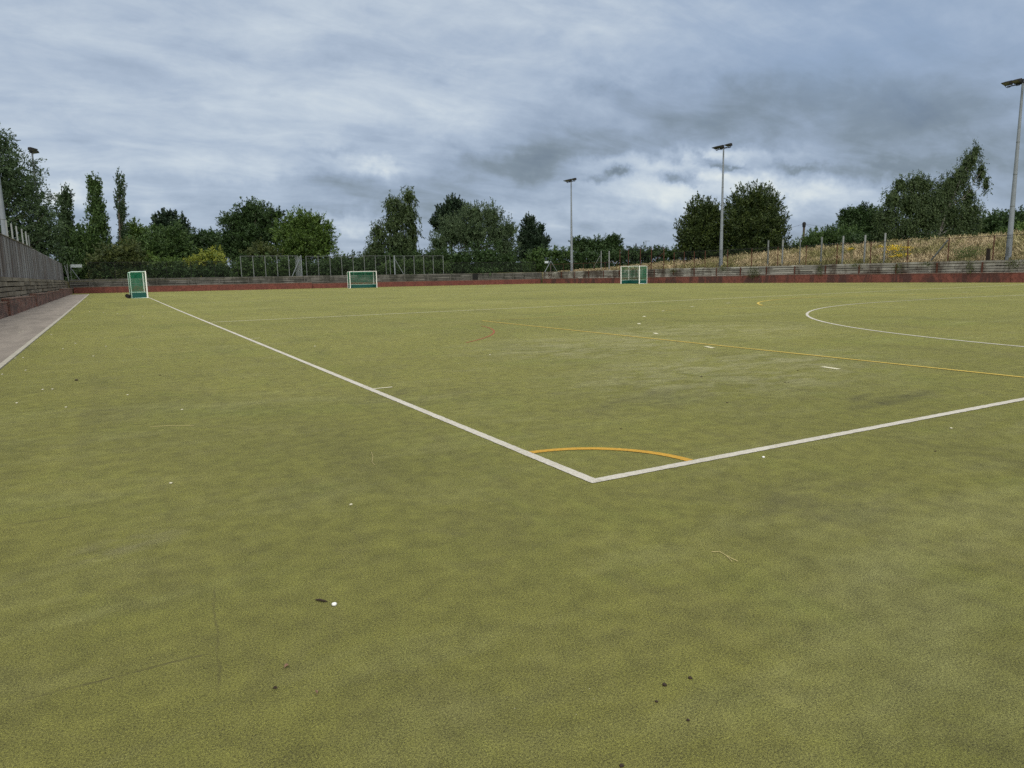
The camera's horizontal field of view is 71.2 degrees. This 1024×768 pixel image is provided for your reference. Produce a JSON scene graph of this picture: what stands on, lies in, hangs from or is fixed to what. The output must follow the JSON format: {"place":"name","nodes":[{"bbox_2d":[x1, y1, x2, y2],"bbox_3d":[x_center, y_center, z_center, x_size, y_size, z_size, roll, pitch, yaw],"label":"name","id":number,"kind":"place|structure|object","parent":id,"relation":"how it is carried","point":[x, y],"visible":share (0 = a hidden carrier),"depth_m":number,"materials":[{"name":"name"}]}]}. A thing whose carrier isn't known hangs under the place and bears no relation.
{"place":"outdoors","nodes":[
{"label":"outdoors","id":0,"kind":"place"},
{"bbox_2d":[0,294,87,362],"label":"path","id":1,"kind":"structure","parent":0,"point":[19,330],"depth_m":26.91,"materials":[{"name":"grey concrete"}]},
{"bbox_2d":[0,255,1015,297],"bbox_3d":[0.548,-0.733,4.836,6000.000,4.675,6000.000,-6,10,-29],"label":"ground","id":2,"kind":"structure","parent":0,"point":[67,282],"depth_m":87.17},
{"bbox_2d":[0,179,6,235],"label":"floodlight column","id":3,"kind":"structure","parent":2,"relation":"on","point":[2,218],"depth_m":51.48,"materials":[{"name":"metal"}]},
{"bbox_2d":[5,220,8,236],"bbox_3d":[-29.997,-7.945,42.702,0.084,3.607,0.067,-6,10,-29],"label":"fence post","id":4,"kind":"object","parent":2,"relation":"on","point":[6,227],"visible":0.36,"depth_m":42.47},
{"bbox_2d":[0,277,67,301],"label":"timber retaining wall","id":5,"kind":"structure","parent":2,"relation":"on","point":[13,287],"depth_m":43.05,"materials":[{"name":"grey wood"}]},
{"bbox_2d":[0,233,63,279],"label":"board fence","id":6,"kind":"object","parent":5,"relation":"on","point":[18,259],"visible":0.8,"depth_m":47.23,"materials":[{"name":"grey wood"}]},
{"bbox_2d":[28,147,39,221],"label":"floodlight column","id":7,"kind":"structure","parent":2,"relation":"on","point":[32,150],"depth_m":78.16,"materials":[{"name":"metal"}]},
{"bbox_2d":[0,123,73,265],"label":"ash tree","id":8,"kind":"object","parent":2,"relation":"on","point":[23,199],"visible":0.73,"depth_m":76.52,"materials":[{"name":"green plant"}]},
{"bbox_2d":[49,182,75,270],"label":"poplar tree","id":9,"kind":"object","parent":2,"relation":"on","point":[65,212],"visible":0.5,"depth_m":103.50,"materials":[{"name":"green plant"}]},
{"bbox_2d":[70,264,81,279],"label":"pitch sign","id":10,"kind":"object","parent":2,"relation":"on","point":[76,265],"visible":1,"depth_m":87.06,"materials":[{"name":"metal"}]},
{"bbox_2d":[51,233,124,280],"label":"bush","id":11,"kind":"object","parent":2,"relation":"on","point":[72,256],"visible":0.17,"depth_m":102.79,"materials":[{"name":"green plant"}]},
{"bbox_2d":[65,171,113,270],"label":"poplar tree","id":12,"kind":"object","parent":2,"relation":"on","point":[97,229],"visible":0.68,"depth_m":103.24,"materials":[{"name":"green plant"}]},
{"bbox_2d":[82,236,152,278],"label":"bush","id":13,"kind":"object","parent":2,"relation":"on","point":[122,252],"visible":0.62,"depth_m":101.18,"materials":[{"name":"green plant"}]},
{"bbox_2d":[113,166,129,242],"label":"poplar tree","id":14,"kind":"object","parent":2,"relation":"on","point":[120,206],"visible":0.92,"depth_m":107.73,"materials":[{"name":"green plant"}]},
{"bbox_2d":[124,217,150,241],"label":"tree","id":15,"kind":"object","parent":2,"relation":"on","point":[134,228],"visible":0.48,"depth_m":117.51,"materials":[{"name":"green plant"}]},
{"bbox_2d":[111,230,176,260],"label":"bush","id":16,"kind":"object","parent":2,"relation":"on","point":[154,247],"visible":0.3,"depth_m":107.19,"materials":[{"name":"green plant"}]},
{"bbox_2d":[69,258,235,280],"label":"hedge","id":17,"kind":"object","parent":2,"relation":"on","point":[78,271],"visible":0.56,"depth_m":101.23,"materials":[{"name":"green plant"}]},
{"bbox_2d":[120,248,185,277],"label":"bush","id":18,"kind":"object","parent":2,"relation":"on","point":[165,264],"visible":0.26,"depth_m":102.25,"materials":[{"name":"green plant"}]},
{"bbox_2d":[87,261,238,278],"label":"chain link fence","id":19,"kind":"object","parent":2,"relation":"on","point":[164,268],"visible":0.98,"depth_m":92.01,"materials":[{"name":"black metal"}]},
{"bbox_2d":[144,219,198,261],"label":"tree","id":20,"kind":"object","parent":2,"relation":"on","point":[179,238],"visible":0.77,"depth_m":109.03,"materials":[{"name":"green plant"}]},
{"bbox_2d":[149,207,194,240],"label":"pine tree","id":21,"kind":"object","parent":2,"relation":"on","point":[165,218],"visible":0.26,"depth_m":121.20,"materials":[{"name":"plant"}]},
{"bbox_2d":[182,244,229,276],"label":"bush","id":22,"kind":"object","parent":2,"relation":"on","point":[213,255],"visible":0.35,"depth_m":102.45,"materials":[{"name":"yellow plant"}]},
{"bbox_2d":[188,226,228,266],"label":"tree","id":23,"kind":"object","parent":2,"relation":"on","point":[201,239],"visible":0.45,"depth_m":117.04,"materials":[{"name":"green plant"}]},
{"bbox_2d":[210,196,290,262],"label":"beech tree","id":24,"kind":"object","parent":2,"relation":"on","point":[241,231],"visible":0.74,"depth_m":110.75,"materials":[{"name":"green plant"}]},
{"bbox_2d":[239,237,284,260],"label":"bush","id":25,"kind":"object","parent":2,"relation":"on","point":[259,250],"visible":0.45,"depth_m":104.50,"materials":[{"name":"green plant"}]},
{"bbox_2d":[229,251,304,276],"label":"hedge","id":26,"kind":"object","parent":2,"relation":"on","point":[271,269],"visible":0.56,"depth_m":100.00,"materials":[{"name":"green plant"}]},
{"bbox_2d":[240,255,302,277],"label":"chain link fence","id":27,"kind":"object","parent":2,"relation":"on","point":[298,265],"visible":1,"depth_m":98.30,"materials":[{"name":"black metal"}]},
{"bbox_2d":[264,204,342,264],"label":"maple tree","id":28,"kind":"object","parent":2,"relation":"on","point":[306,235],"visible":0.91,"depth_m":106.86,"materials":[{"name":"green plant"}]},
{"bbox_2d":[290,250,382,275],"bbox_3d":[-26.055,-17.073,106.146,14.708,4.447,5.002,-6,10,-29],"label":"hedge","id":29,"kind":"object","parent":2,"relation":"on","point":[325,271],"visible":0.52,"depth_m":105.05,"materials":[{"name":"green plant"}]},
{"bbox_2d":[306,256,390,275],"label":"chain link fence","id":30,"kind":"object","parent":2,"relation":"on","point":[318,267],"visible":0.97,"depth_m":103.10,"materials":[{"name":"black metal"}]},
{"bbox_2d":[361,186,424,265],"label":"birch tree","id":31,"kind":"object","parent":2,"relation":"on","point":[401,218],"visible":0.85,"depth_m":112.38,"materials":[{"name":"green plant"}]},
{"bbox_2d":[375,246,457,274],"bbox_3d":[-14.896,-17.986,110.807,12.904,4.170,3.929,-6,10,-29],"label":"hedge","id":32,"kind":"object","parent":2,"relation":"on","point":[398,269],"visible":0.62,"depth_m":110.01,"materials":[{"name":"green plant"}]},
{"bbox_2d":[393,255,443,274],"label":"chain link fence","id":33,"kind":"object","parent":2,"relation":"on","point":[405,262],"visible":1,"depth_m":108.32,"materials":[{"name":"black metal"}]},
{"bbox_2d":[427,193,468,253],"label":"pine tree","id":34,"kind":"object","parent":2,"relation":"on","point":[452,204],"visible":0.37,"depth_m":125.03,"materials":[{"name":"plant"}]},
{"bbox_2d":[425,196,523,258],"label":"willow tree","id":35,"kind":"object","parent":2,"relation":"on","point":[460,231],"visible":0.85,"depth_m":119.56,"materials":[{"name":"green plant"}]},
{"bbox_2d":[430,237,525,275],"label":"bush","id":36,"kind":"object","parent":2,"relation":"on","point":[487,255],"visible":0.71,"depth_m":116.39,"materials":[{"name":"green plant"}]},
{"bbox_2d":[445,262,535,273],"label":"chain link fence","id":37,"kind":"object","parent":2,"relation":"on","point":[461,268],"visible":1,"depth_m":113.88,"materials":[{"name":"black metal"}]},
{"bbox_2d":[514,211,551,262],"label":"pine tree","id":38,"kind":"object","parent":2,"relation":"on","point":[531,235],"visible":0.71,"depth_m":127.62,"materials":[{"name":"green plant"}]},
{"bbox_2d":[509,243,578,271],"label":"hedge","id":39,"kind":"object","parent":2,"relation":"on","point":[556,257],"visible":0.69,"depth_m":123.77,"materials":[{"name":"green plant"}]},
{"bbox_2d":[564,178,576,270],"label":"floodlight column","id":40,"kind":"structure","parent":2,"relation":"on","point":[571,237],"depth_m":113.06,"materials":[{"name":"metal"}]},
{"bbox_2d":[550,262,614,271],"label":"chain link fence","id":41,"kind":"object","parent":2,"relation":"on","point":[579,269],"visible":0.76,"depth_m":110.76,"materials":[{"name":"metal"}]},
{"bbox_2d":[568,234,605,253],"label":"tree","id":42,"kind":"object","parent":2,"relation":"on","point":[583,243],"visible":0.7,"depth_m":144.16,"materials":[{"name":"green plant"}]},
{"bbox_2d":[567,244,642,268],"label":"hedge","id":43,"kind":"object","parent":2,"relation":"on","point":[587,257],"visible":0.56,"depth_m":125.17,"materials":[{"name":"green plant"}]},
{"bbox_2d":[600,232,624,261],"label":"tree","id":44,"kind":"object","parent":2,"relation":"on","point":[614,241],"visible":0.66,"depth_m":144.14,"materials":[{"name":"green plant"}]},
{"bbox_2d":[620,247,663,269],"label":"chain link fence","id":45,"kind":"object","parent":2,"relation":"on","point":[640,265],"visible":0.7,"depth_m":97.34,"materials":[{"name":"metal"}]},
{"bbox_2d":[617,242,681,265],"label":"hedge","id":46,"kind":"object","parent":2,"relation":"on","point":[667,253],"visible":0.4,"depth_m":124.37,"materials":[{"name":"green plant"}]},
{"bbox_2d":[671,191,726,260],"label":"hornbeam tree","id":47,"kind":"object","parent":2,"relation":"on","point":[700,231],"visible":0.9,"depth_m":96.69,"materials":[{"name":"green plant"}]},
{"bbox_2d":[712,143,732,266],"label":"floodlight column","id":48,"kind":"structure","parent":2,"relation":"on","point":[721,147],"depth_m":84.94,"materials":[{"name":"metal"}]},
{"bbox_2d":[714,178,792,256],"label":"hornbeam tree","id":49,"kind":"object","parent":2,"relation":"on","point":[754,219],"visible":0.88,"depth_m":94.41,"materials":[{"name":"green plant"}]},
{"bbox_2d":[767,240,768,264],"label":"tall pole","id":50,"kind":"object","parent":2,"relation":"on","point":[768,252],"visible":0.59,"depth_m":79.62,"materials":[{"name":"grey concrete"}]},
{"bbox_2d":[781,239,783,265],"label":"tall pole","id":51,"kind":"object","parent":2,"relation":"on","point":[782,251],"visible":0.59,"depth_m":77.86,"materials":[{"name":"grey concrete"}]},
{"bbox_2d":[543,260,1023,277],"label":"timber retaining wall","id":52,"kind":"structure","parent":2,"relation":"on","point":[985,266],"depth_m":72.53,"materials":[{"name":"wood"}]},
{"bbox_2d":[557,228,1023,271],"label":"tall grass","id":53,"kind":"structure","parent":2,"relation":"on","point":[672,263],"depth_m":72.91,"materials":[{"name":"beige plant"}]},
{"bbox_2d":[931,240,947,260],"bbox_3d":[37.726,-11.796,63.139,0.121,1.815,1.405,-7,11,-35],"label":"leaning brace","id":54,"kind":"object","parent":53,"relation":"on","point":[933,257],"visible":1,"depth_m":63.18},
{"bbox_2d":[791,222,824,238],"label":"telegraph pole","id":55,"kind":"object","parent":2,"relation":"on","point":[803,224],"visible":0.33,"depth_m":95.69,"materials":[{"name":"brown wood"}]},
{"bbox_2d":[820,237,822,263],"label":"tall pole","id":56,"kind":"object","parent":2,"relation":"on","point":[821,249],"visible":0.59,"depth_m":73.61,"materials":[{"name":"grey concrete"}]},
{"bbox_2d":[791,223,868,249],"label":"bush","id":57,"kind":"object","parent":2,"relation":"on","point":[827,234],"visible":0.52,"depth_m":91.38,"materials":[{"name":"green plant"}]},
{"bbox_2d":[841,236,843,263],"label":"tall pole","id":58,"kind":"object","parent":2,"relation":"on","point":[842,248],"visible":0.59,"depth_m":71.47,"materials":[{"name":"grey concrete"}]},
{"bbox_2d":[674,234,1023,267],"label":"chain link fence","id":59,"kind":"object","parent":2,"relation":"on","point":[909,241],"visible":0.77,"depth_m":68.61,"materials":[{"name":"metal"}]},
{"bbox_2d":[834,200,882,237],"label":"oak tree","id":60,"kind":"object","parent":2,"relation":"on","point":[850,216],"visible":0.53,"depth_m":98.89,"materials":[{"name":"green plant"}]},
{"bbox_2d":[863,235,865,263],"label":"tall pole","id":61,"kind":"object","parent":2,"relation":"on","point":[864,249],"visible":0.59,"depth_m":69.44,"materials":[{"name":"grey concrete"}]},
{"bbox_2d":[883,233,885,262],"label":"tall pole","id":62,"kind":"object","parent":2,"relation":"on","point":[884,247],"visible":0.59,"depth_m":67.61,"materials":[{"name":"grey concrete"}]},
{"bbox_2d":[878,244,913,258],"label":"ragwort plant","id":63,"kind":"object","parent":2,"relation":"on","point":[897,247],"visible":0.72,"depth_m":67.58,"materials":[{"name":"yellow plant"}]},
{"bbox_2d":[836,230,1000,244],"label":"bush","id":64,"kind":"object","parent":2,"relation":"on","point":[854,239],"visible":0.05,"depth_m":83.39,"materials":[{"name":"green plant"}]},
{"bbox_2d":[867,139,993,242],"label":"weeping birch tree","id":65,"kind":"object","parent":2,"relation":"on","point":[935,210],"visible":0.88,"depth_m":81.34,"materials":[{"name":"green plant"}]},
{"bbox_2d":[944,243,982,259],"bbox_3d":[39.388,-11.400,61.812,2.909,1.876,4.607,-6,10,-29],"label":"weed plant","id":66,"kind":"object","parent":2,"relation":"on","point":[968,252],"visible":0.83,"depth_m":61.94,"materials":[{"name":"green plant"}]},
{"bbox_2d":[986,248,990,259],"bbox_3d":[39.623,-10.642,59.550,0.240,1.269,0.234,-6,10,-29],"label":"stub post","id":67,"kind":"object","parent":2,"relation":"on","point":[987,251],"visible":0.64,"depth_m":59.44,"materials":[{"name":"brown wood"}]},
{"bbox_2d":[972,205,1023,234],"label":"oak tree","id":68,"kind":"object","parent":2,"relation":"on","point":[994,221],"visible":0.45,"depth_m":103.95,"materials":[{"name":"green plant"}]},
{"bbox_2d":[987,219,1023,234],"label":"bush","id":69,"kind":"object","parent":2,"relation":"on","point":[1017,226],"visible":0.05,"depth_m":83.64,"materials":[{"name":"green plant"}]},
{"bbox_2d":[1001,78,1023,259],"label":"floodlight column","id":70,"kind":"structure","parent":2,"relation":"on","point":[1018,82],"depth_m":57.48,"materials":[{"name":"metal"}]},
{"bbox_2d":[0,282,1023,767],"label":"turf","id":71,"kind":"structure","parent":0,"point":[858,602],"depth_m":4.11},
{"bbox_2d":[0,288,72,318],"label":"brick wall","id":72,"kind":"structure","parent":71,"relation":"on","point":[10,306],"depth_m":39.52,"materials":[{"name":"red brick"}]},
{"bbox_2d":[0,294,88,368],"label":"kerb","id":73,"kind":"structure","parent":71,"relation":"on","point":[14,355],"depth_m":17.63,"materials":[{"name":"concrete"}]},
{"bbox_2d":[125,271,147,297],"bbox_3d":[-32.447,-8.549,61.603,1.616,2.268,3.790,-6,10,-30],"label":"hockey goal","id":74,"kind":"object","parent":71,"relation":"on","point":[136,294],"visible":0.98,"depth_m":60.31,"materials":[{"name":"white paint"}]},
{"bbox_2d":[73,279,540,293],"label":"brick wall","id":75,"kind":"structure","parent":71,"relation":"on","point":[172,288],"depth_m":97.75,"materials":[{"name":"red brick"}]},
{"bbox_2d":[69,272,541,288],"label":"timber retaining wall","id":76,"kind":"structure","parent":75,"relation":"on","point":[289,279],"depth_m":99.77,"materials":[{"name":"grey wood"}]},
{"bbox_2d":[347,271,376,287],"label":"hockey goal","id":77,"kind":"object","parent":71,"relation":"on","point":[359,285],"visible":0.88,"depth_m":97.93,"materials":[{"name":"white paint"}]},
{"bbox_2d":[465,326,494,342],"bbox_3d":[-0.699,-1.289,18.023,0.528,0.001,5.062,-1,9,2],"label":"red line","id":78,"kind":"object","parent":71,"relation":"on","point":[485,337],"visible":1,"depth_m":17.48,"materials":[{"name":"paint"}]},
{"bbox_2d":[162,285,1003,388],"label":"thin white lines","id":79,"kind":"object","parent":71,"relation":"on","point":[571,305],"visible":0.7,"depth_m":29.52,"materials":[{"name":"white paint"}]},
{"bbox_2d":[148,285,1023,482],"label":"white lines","id":80,"kind":"object","parent":71,"relation":"on","point":[546,461],"visible":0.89,"depth_m":6.44,"materials":[{"name":"white paint"}]},
{"bbox_2d":[529,447,692,460],"bbox_3d":[0.802,0.558,5.839,1.326,0.001,0.318,1,9,16],"label":"yellow corner arc","id":81,"kind":"object","parent":71,"relation":"on","point":[624,449],"visible":1,"depth_m":5.92,"materials":[{"name":"yellow paint"}]},
{"bbox_2d":[621,266,646,283],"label":"hockey goal","id":82,"kind":"object","parent":71,"relation":"on","point":[632,281],"visible":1,"depth_m":92.17,"materials":[{"name":"white paint"}]},
{"bbox_2d":[483,291,1021,376],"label":"yellow lines","id":83,"kind":"object","parent":71,"relation":"on","point":[785,352],"visible":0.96,"depth_m":13.25,"materials":[{"name":"yellow paint"}]},
{"bbox_2d":[543,272,1023,283],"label":"brick wall","id":84,"kind":"structure","parent":71,"relation":"on","point":[1003,277],"depth_m":70.30,"materials":[{"name":"red brick"}]},
{"bbox_2d":[745,261,761,280],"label":"wall creeper","id":85,"kind":"object","parent":84,"relation":"attached to","point":[754,272],"depth_m":79.01,"materials":[{"name":"green plant"}]},
{"bbox_2d":[814,264,822,276],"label":"wall creeper","id":86,"kind":"object","parent":84,"relation":"attached to","point":[819,269],"depth_m":71.69,"materials":[{"name":"green plant"}]},
{"bbox_2d":[893,261,904,273],"bbox_3d":[34.759,-10.675,64.663,0.351,1.458,1.596,-6,10,-29],"label":"wall creeper","id":87,"kind":"object","parent":84,"relation":"attached to","point":[898,266],"depth_m":64.53,"materials":[{"name":"green plant"}]},
{"bbox_2d":[962,256,977,273],"bbox_3d":[37.914,-9.568,59.164,0.386,1.927,1.386,-6,10,-29],"label":"wall creeper","id":88,"kind":"object","parent":84,"relation":"attached to","point":[969,267],"depth_m":59.20,"materials":[{"name":"green plant"}]},
{"bbox_2d":[1004,257,1023,270],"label":"wall creeper","id":89,"kind":"object","parent":84,"relation":"attached to","point":[1009,264],"depth_m":56.34,"materials":[{"name":"green plant"}]},
{"bbox_2d":[0,0,1023,267],"label":"sky","id":90,"kind":"structure","parent":0,"point":[330,107],"materials":[{"name":"grey"}]}
]}

